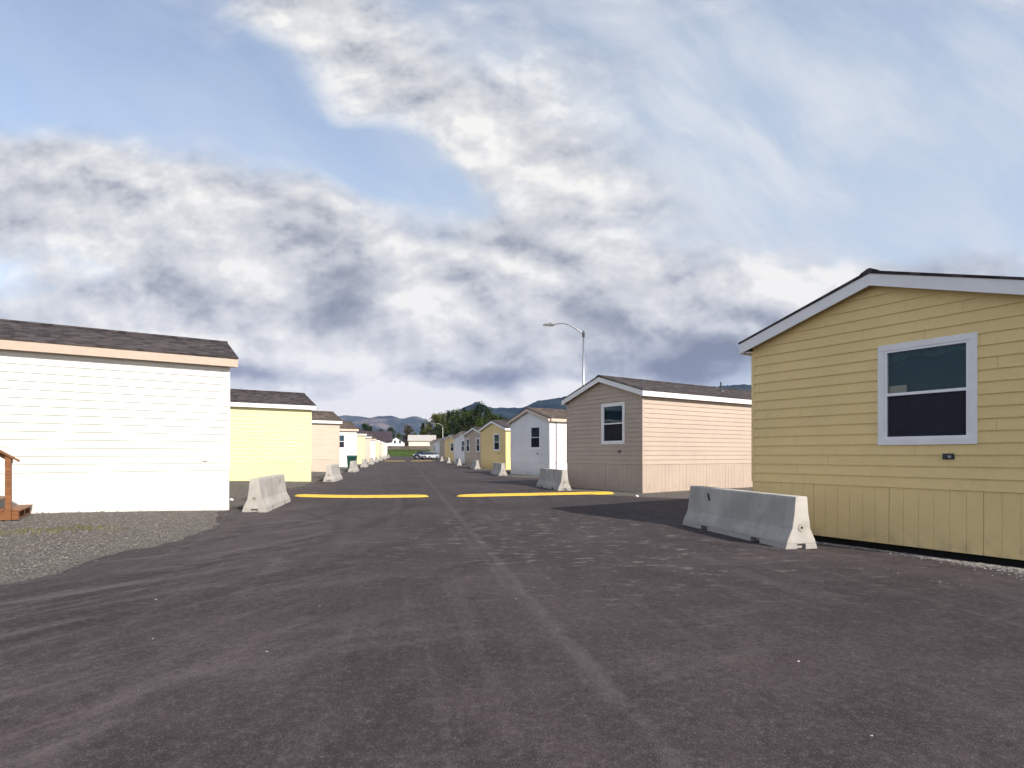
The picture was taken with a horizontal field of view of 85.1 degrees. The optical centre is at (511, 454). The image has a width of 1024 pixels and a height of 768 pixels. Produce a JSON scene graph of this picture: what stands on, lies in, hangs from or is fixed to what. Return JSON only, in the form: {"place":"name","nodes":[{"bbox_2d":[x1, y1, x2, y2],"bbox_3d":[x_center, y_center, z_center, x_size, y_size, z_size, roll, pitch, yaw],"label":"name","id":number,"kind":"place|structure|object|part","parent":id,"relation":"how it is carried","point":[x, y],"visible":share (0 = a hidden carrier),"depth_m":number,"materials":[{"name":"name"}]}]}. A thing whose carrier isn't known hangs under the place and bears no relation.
{"place":"outdoors","nodes":[
{"label":"outdoors","id":0,"kind":"place"},
{"bbox_2d":[0,504,274,575],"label":"gravel","id":1,"kind":"structure","parent":0,"point":[50,523],"depth_m":9.65,"materials":[{"name":"grey gravel"}]},
{"bbox_2d":[338,415,433,440],"bbox_3d":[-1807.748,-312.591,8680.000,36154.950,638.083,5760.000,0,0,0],"label":"hills","id":2,"kind":"structure","parent":0,"point":[384,423],"depth_m":8756.31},
{"bbox_2d":[387,449,429,455],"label":"grass bank","id":3,"kind":"structure","parent":0,"point":[398,453],"depth_m":167.99,"materials":[{"name":"green plant"}]},
{"bbox_2d":[387,446,429,449],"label":"board fence","id":4,"kind":"object","parent":3,"relation":"on","point":[409,447],"visible":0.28,"depth_m":175.99,"materials":[{"name":"brown wood"}]},
{"bbox_2d":[0,456,1021,583],"bbox_3d":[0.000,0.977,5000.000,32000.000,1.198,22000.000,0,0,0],"label":"ground","id":5,"kind":"structure","parent":0,"point":[238,491],"depth_m":9.58,"materials":[{"name":"grey gravel"}]},
{"bbox_2d":[0,450,32,519],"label":"wooden steps","id":6,"kind":"structure","parent":5,"relation":"on","point":[9,511],"depth_m":10.47,"materials":[{"name":"brown wood"}]},
{"bbox_2d":[0,522,127,535],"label":"weeds","id":7,"kind":"object","parent":5,"relation":"on","point":[40,531],"visible":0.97,"depth_m":9.48,"materials":[{"name":"plant"}]},
{"bbox_2d":[0,319,238,513],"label":"mobile home","id":8,"kind":"object","parent":5,"relation":"on","point":[97,419],"visible":0.88,"depth_m":12.53,"materials":[{"name":"white"}]},
{"bbox_2d":[229,389,315,481],"bbox_3d":[-16.459,-0.773,25.249,13.586,4.837,4.810,0,0,-33],"label":"mobile home","id":9,"kind":"object","parent":5,"relation":"on","point":[270,432],"visible":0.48,"depth_m":26.08,"materials":[{"name":"yellow"}]},
{"bbox_2d":[311,411,341,471],"bbox_3d":[-19.132,-0.812,38.249,13.586,4.837,4.810,0,0,-33],"label":"mobile home","id":10,"kind":"object","parent":5,"relation":"on","point":[325,438],"visible":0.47,"depth_m":39.50,"materials":[{"name":"beige"}]},
{"bbox_2d":[339,421,358,466],"bbox_3d":[-21.666,-0.845,51.749,13.586,4.837,4.810,0,0,-33],"label":"mobile home","id":11,"kind":"object","parent":5,"relation":"on","point":[348,437],"visible":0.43,"depth_m":53.06,"materials":[{"name":"white"}]},
{"bbox_2d":[340,434,345,448],"bbox_3d":[-16.223,-1.226,52.660,0.920,1.400,0.487,0,0,-8],"label":"window","id":12,"kind":"structure","parent":11,"relation":"in","point":[342,436],"depth_m":52.84,"materials":[{"name":"plastic"}]},
{"bbox_2d":[357,428,366,463],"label":"mobile home","id":13,"kind":"object","parent":5,"relation":"on","point":[361,433],"visible":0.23,"depth_m":66.76,"materials":[{"name":"yellow"}]},
{"bbox_2d":[361,423,371,430],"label":"leafy tree","id":14,"kind":"object","parent":5,"relation":"on","point":[366,427],"visible":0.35,"depth_m":214.62,"materials":[{"name":"green plant"}]},
{"bbox_2d":[365,431,371,461],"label":"mobile home","id":15,"kind":"object","parent":5,"relation":"on","point":[367,446],"visible":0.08,"depth_m":80.30,"materials":[{"name":"beige"}]},
{"bbox_2d":[369,434,376,460],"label":"mobile home","id":16,"kind":"object","parent":5,"relation":"on","point":[372,446],"visible":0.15,"depth_m":93.74,"materials":[{"name":"white"}]},
{"bbox_2d":[374,436,379,458],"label":"mobile home","id":17,"kind":"object","parent":5,"relation":"on","point":[377,447],"visible":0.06,"depth_m":107.34,"materials":[{"name":"yellow"}]},
{"bbox_2d":[366,431,392,445],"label":"house","id":18,"kind":"structure","parent":5,"relation":"on","point":[386,436],"depth_m":202.94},
{"bbox_2d":[378,438,382,455],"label":"mobile home","id":19,"kind":"object","parent":5,"relation":"on","point":[380,447],"visible":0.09,"depth_m":120.81,"materials":[{"name":"beige"}]},
{"bbox_2d":[381,439,385,457],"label":"mobile home","id":20,"kind":"object","parent":5,"relation":"on","point":[383,447],"visible":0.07,"depth_m":134.31,"materials":[{"name":"beige"}]},
{"bbox_2d":[387,427,395,437],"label":"leafy tree","id":21,"kind":"object","parent":5,"relation":"on","point":[391,429],"visible":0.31,"depth_m":244.70,"materials":[{"name":"green plant"}]},
{"bbox_2d":[392,437,405,448],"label":"house","id":22,"kind":"structure","parent":5,"relation":"on","point":[397,441],"depth_m":215.11,"materials":[{"name":"white"}]},
{"bbox_2d":[402,425,412,445],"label":"leafy tree","id":23,"kind":"object","parent":5,"relation":"on","point":[406,431],"visible":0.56,"depth_m":239.74,"materials":[{"name":"green plant"}]},
{"bbox_2d":[408,435,435,448],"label":"long building","id":24,"kind":"structure","parent":5,"relation":"on","point":[419,440],"depth_m":205.37,"materials":[{"name":"metal"}]},
{"bbox_2d":[419,413,443,434],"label":"leafy tree","id":25,"kind":"object","parent":5,"relation":"on","point":[435,418],"visible":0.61,"depth_m":224.63,"materials":[{"name":"green plant"}]},
{"bbox_2d":[429,440,435,451],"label":"mobile home","id":26,"kind":"object","parent":5,"relation":"on","point":[432,446],"visible":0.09,"depth_m":136.76,"materials":[{"name":"beige"}]},
{"bbox_2d":[430,424,444,438],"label":"leafy tree","id":27,"kind":"object","parent":5,"relation":"on","point":[438,430],"visible":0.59,"depth_m":213.16,"materials":[{"name":"green plant"}]},
{"bbox_2d":[434,438,440,458],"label":"mobile home","id":28,"kind":"object","parent":5,"relation":"on","point":[436,442],"visible":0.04,"depth_m":121.84,"materials":[{"name":"white"}]},
{"bbox_2d":[435,412,447,427],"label":"leafy tree","id":29,"kind":"object","parent":5,"relation":"on","point":[442,416],"visible":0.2,"depth_m":230.95,"materials":[{"name":"green plant"}]},
{"bbox_2d":[438,437,445,459],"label":"mobile home","id":30,"kind":"object","parent":5,"relation":"on","point":[441,447],"visible":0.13,"depth_m":107.91,"materials":[{"name":"beige"}]},
{"bbox_2d":[435,418,454,439],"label":"leafy tree","id":31,"kind":"object","parent":5,"relation":"on","point":[446,423],"visible":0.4,"depth_m":214.32,"materials":[{"name":"green plant"}]},
{"bbox_2d":[443,434,455,460],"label":"mobile home","id":32,"kind":"object","parent":5,"relation":"on","point":[449,445],"visible":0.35,"depth_m":93.48,"materials":[{"name":"yellow"}]},
{"bbox_2d":[450,443,453,451],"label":"window","id":33,"kind":"structure","parent":32,"relation":"in","point":[451,444],"depth_m":92.81,"materials":[{"name":"plastic"}]},
{"bbox_2d":[443,410,455,428],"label":"leafy tree","id":34,"kind":"object","parent":5,"relation":"on","point":[448,413],"visible":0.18,"depth_m":238.42,"materials":[{"name":"green plant"}]},
{"bbox_2d":[441,421,460,436],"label":"leafy tree","id":35,"kind":"object","parent":5,"relation":"on","point":[453,424],"visible":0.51,"depth_m":210.85,"materials":[{"name":"green plant"}]},
{"bbox_2d":[447,408,461,431],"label":"leafy tree","id":36,"kind":"object","parent":5,"relation":"on","point":[456,413],"visible":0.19,"depth_m":227.59,"materials":[{"name":"green plant"}]},
{"bbox_2d":[452,431,466,462],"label":"mobile home","id":37,"kind":"object","parent":5,"relation":"on","point":[459,445],"visible":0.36,"depth_m":79.53,"materials":[{"name":"white"}]},
{"bbox_2d":[461,440,464,451],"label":"window","id":38,"kind":"structure","parent":37,"relation":"in","point":[462,441],"depth_m":78.74,"materials":[{"name":"plastic"}]},
{"bbox_2d":[454,416,467,432],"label":"leafy tree","id":39,"kind":"object","parent":5,"relation":"on","point":[461,423],"visible":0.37,"depth_m":212.80,"materials":[{"name":"green plant"}]},
{"bbox_2d":[454,409,475,433],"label":"leafy tree","id":40,"kind":"object","parent":5,"relation":"on","point":[467,415],"visible":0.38,"depth_m":221.28,"materials":[{"name":"green plant"}]},
{"bbox_2d":[463,427,480,465],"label":"mobile home","id":41,"kind":"object","parent":5,"relation":"on","point":[472,435],"visible":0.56,"depth_m":65.37,"materials":[{"name":"beige"}]},
{"bbox_2d":[466,438,469,451],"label":"window","id":42,"kind":"structure","parent":41,"relation":"in","point":[467,439],"depth_m":66.40,"materials":[{"name":"plastic"}]},
{"bbox_2d":[476,438,479,451],"bbox_3d":[-3.923,-1.090,64.323,0.453,1.650,0.871,0,0,-9],"label":"window","id":43,"kind":"structure","parent":41,"relation":"in","point":[477,439],"depth_m":64.41,"materials":[{"name":"plastic"}]},
{"bbox_2d":[469,408,481,426],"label":"leafy tree","id":44,"kind":"object","parent":5,"relation":"on","point":[472,411],"visible":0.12,"depth_m":237.34,"materials":[{"name":"green plant"}]},
{"bbox_2d":[469,401,490,425],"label":"leafy tree","id":45,"kind":"object","parent":5,"relation":"on","point":[476,408],"visible":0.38,"depth_m":214.12,"materials":[{"name":"green plant"}]},
{"bbox_2d":[475,417,485,426],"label":"leafy tree","id":46,"kind":"object","parent":5,"relation":"on","point":[480,422],"visible":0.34,"depth_m":208.94,"materials":[{"name":"green plant"}]},
{"bbox_2d":[484,407,492,420],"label":"leafy tree","id":47,"kind":"object","parent":5,"relation":"on","point":[486,414],"visible":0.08,"depth_m":225.30,"materials":[{"name":"green plant"}]},
{"bbox_2d":[485,413,502,420],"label":"leafy tree","id":48,"kind":"object","parent":5,"relation":"on","point":[493,417],"visible":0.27,"depth_m":218.84,"materials":[{"name":"green plant"}]},
{"bbox_2d":[478,420,510,469],"bbox_3d":[3.771,-0.743,54.751,13.586,4.837,4.810,0,0,-33],"label":"mobile home","id":49,"kind":"object","parent":5,"relation":"on","point":[495,441],"visible":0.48,"depth_m":50.88,"materials":[{"name":"yellow"}]},
{"bbox_2d":[493,433,499,450],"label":"window","id":50,"kind":"structure","parent":49,"relation":"in","point":[496,437],"depth_m":50.64,"materials":[{"name":"plastic"}]},
{"bbox_2d":[507,407,566,475],"bbox_3d":[6.652,-0.706,40.751,13.586,4.837,4.810,0,0,-33],"label":"mobile home","id":51,"kind":"object","parent":5,"relation":"on","point":[538,438],"visible":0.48,"depth_m":36.50,"materials":[{"name":"white"}]},
{"bbox_2d":[530,425,540,448],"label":"window","id":52,"kind":"structure","parent":51,"relation":"in","point":[535,442],"depth_m":36.57,"materials":[{"name":"plastic"}]},
{"bbox_2d":[543,322,584,385],"bbox_3d":[3.185,-3.240,33.200,2.670,9.235,0.512,0,0,0],"label":"street lamp","id":53,"kind":"object","parent":5,"relation":"on","point":[583,365],"visible":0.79,"depth_m":33.16,"materials":[{"name":"metal"}]},
{"bbox_2d":[561,375,752,492],"bbox_3d":[9.142,-0.799,26.051,13.586,4.897,4.810,0,0,-33],"label":"mobile home","id":54,"kind":"object","parent":5,"relation":"on","point":[624,434],"visible":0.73,"depth_m":22.27,"materials":[{"name":"beige"}]},
{"bbox_2d":[601,402,624,443],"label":"window","id":55,"kind":"structure","parent":54,"relation":"in","point":[612,414],"depth_m":21.94,"materials":[{"name":"plastic"}]},
{"bbox_2d":[738,268,1023,567],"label":"mobile home","id":56,"kind":"object","parent":5,"relation":"on","point":[930,462],"visible":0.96,"depth_m":8.86,"materials":[{"name":"yellow"}]},
{"bbox_2d":[889,385,906,393],"bbox_3d":[6.210,-1.022,8.964,0.032,0.165,0.245,0,0,-33],"label":"cardboard box","id":57,"kind":"object","parent":56,"relation":"on","point":[898,389],"visible":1,"depth_m":8.95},
{"bbox_2d":[878,332,977,444],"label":"window","id":58,"kind":"structure","parent":56,"relation":"in","point":[938,406],"depth_m":8.57,"materials":[{"name":"plastic"}]},
{"bbox_2d":[815,541,1023,579],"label":"gravel strip","id":59,"kind":"object","parent":5,"relation":"on","point":[1012,569],"visible":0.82,"depth_m":8.04,"materials":[{"name":"grey gravel"}]},
{"bbox_2d":[0,456,1023,767],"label":"road","id":60,"kind":"structure","parent":0,"point":[442,626],"depth_m":4.21,"materials":[{"name":"grey asphalt"}]},
{"bbox_2d":[242,474,290,511],"bbox_3d":[-6.451,0.984,14.794,0.567,0.812,3.070,0,0,-12],"label":"concrete barrier","id":61,"kind":"object","parent":60,"relation":"on","point":[267,493],"visible":0.99,"depth_m":13.83,"materials":[{"name":"grey concrete"}]},
{"bbox_2d":[323,464,342,481],"bbox_3d":[-9.136,0.929,28.502,0.567,0.812,3.070,0,0,-10],"label":"concrete barrier","id":62,"kind":"object","parent":60,"relation":"on","point":[332,474],"visible":0.98,"depth_m":27.14,"materials":[{"name":"grey concrete"}]},
{"bbox_2d":[347,455,356,469],"bbox_3d":[-12.632,0.668,44.037,0.740,1.197,0.876,0,0,-10],"label":"wheeled bin","id":63,"kind":"object","parent":60,"relation":"on","point":[351,458],"visible":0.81,"depth_m":43.66,"materials":[{"name":"green plastic"}]},
{"bbox_2d":[348,461,358,471],"bbox_3d":[-11.871,0.890,41.799,0.567,0.812,3.070,0,0,-10],"label":"concrete barrier","id":64,"kind":"object","parent":60,"relation":"on","point":[353,467],"visible":0.89,"depth_m":40.34,"materials":[{"name":"grey concrete"}]},
{"bbox_2d":[295,494,428,497],"bbox_3d":[-4.955,1.370,18.497,4.419,0.128,0.680,0,0,-6],"label":"speed bump","id":65,"kind":"object","parent":60,"relation":"on","point":[350,496],"visible":0.96,"depth_m":18.28,"materials":[{"name":"yellow paint"}]},
{"bbox_2d":[360,459,367,466],"bbox_3d":[-14.555,0.850,54.999,0.567,0.812,3.070,0,0,-10],"label":"concrete barrier","id":66,"kind":"object","parent":60,"relation":"on","point":[364,463],"visible":0.98,"depth_m":53.52,"materials":[{"name":"grey concrete"}]},
{"bbox_2d":[368,458,373,464],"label":"concrete barrier","id":67,"kind":"object","parent":60,"relation":"on","point":[371,462],"visible":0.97,"depth_m":66.52,"materials":[{"name":"grey concrete"}]},
{"bbox_2d":[413,451,428,458],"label":"parked car","id":68,"kind":"object","parent":60,"relation":"on","point":[418,453],"visible":0.48,"depth_m":122.80,"materials":[{"name":"blue paint"}]},
{"bbox_2d":[420,452,438,458],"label":"parked car","id":69,"kind":"object","parent":60,"relation":"on","point":[429,455],"visible":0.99,"depth_m":118.22,"materials":[{"name":"silver paint"}]},
{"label":"windows","id":70,"kind":"part","parent":69,"relation":"part of","materials":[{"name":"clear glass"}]},
{"bbox_2d":[455,458,461,465],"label":"concrete barrier","id":71,"kind":"object","parent":60,"relation":"on","point":[458,462],"visible":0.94,"depth_m":64.02,"materials":[{"name":"grey concrete"}]},
{"bbox_2d":[470,460,479,468],"bbox_3d":[-3.345,0.932,50.997,0.567,0.812,3.070,0,0,-11],"label":"concrete barrier","id":72,"kind":"object","parent":60,"relation":"on","point":[475,464],"visible":0.99,"depth_m":49.74,"materials":[{"name":"grey concrete"}]},
{"bbox_2d":[491,463,506,475],"bbox_3d":[-0.877,0.969,36.992,0.567,0.812,3.070,0,0,-12],"label":"concrete barrier","id":73,"kind":"object","parent":60,"relation":"on","point":[498,469],"visible":0.96,"depth_m":35.92,"materials":[{"name":"grey concrete"}]},
{"bbox_2d":[457,491,613,496],"bbox_3d":[0.909,1.386,19.552,5.817,0.092,0.682,0,0,-15],"label":"speed bump","id":74,"kind":"object","parent":60,"relation":"on","point":[531,494],"visible":0.97,"depth_m":19.29,"materials":[{"name":"yellow paint"}]},
{"bbox_2d":[117,525,955,735],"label":"pebbles","id":75,"kind":"object","parent":60,"relation":"on","point":[539,628],"visible":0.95,"depth_m":6.00,"materials":[{"name":"grey stone"}]},
{"bbox_2d":[536,468,571,490],"bbox_3d":[1.689,1.008,23.083,0.567,0.812,3.070,0,0,-13],"label":"concrete barrier","id":76,"kind":"object","parent":60,"relation":"on","point":[555,479],"visible":0.99,"depth_m":22.36,"materials":[{"name":"grey concrete"}]},
{"bbox_2d":[682,486,816,548],"bbox_3d":[4.107,1.051,10.038,0.567,0.812,3.070,0,0,-13],"label":"concrete barrier","id":77,"kind":"object","parent":60,"relation":"on","point":[777,520],"visible":0.98,"depth_m":9.42,"materials":[{"name":"grey concrete"}]},
{"bbox_2d":[0,0,1023,421],"label":"sky","id":78,"kind":"structure","parent":0,"point":[380,207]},
{"bbox_2d":[428,384,750,434],"bbox_3d":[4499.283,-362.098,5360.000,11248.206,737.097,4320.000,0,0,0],"label":"hills","id":79,"kind":"structure","parent":0,"point":[554,403],"depth_m":5502.35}
]}

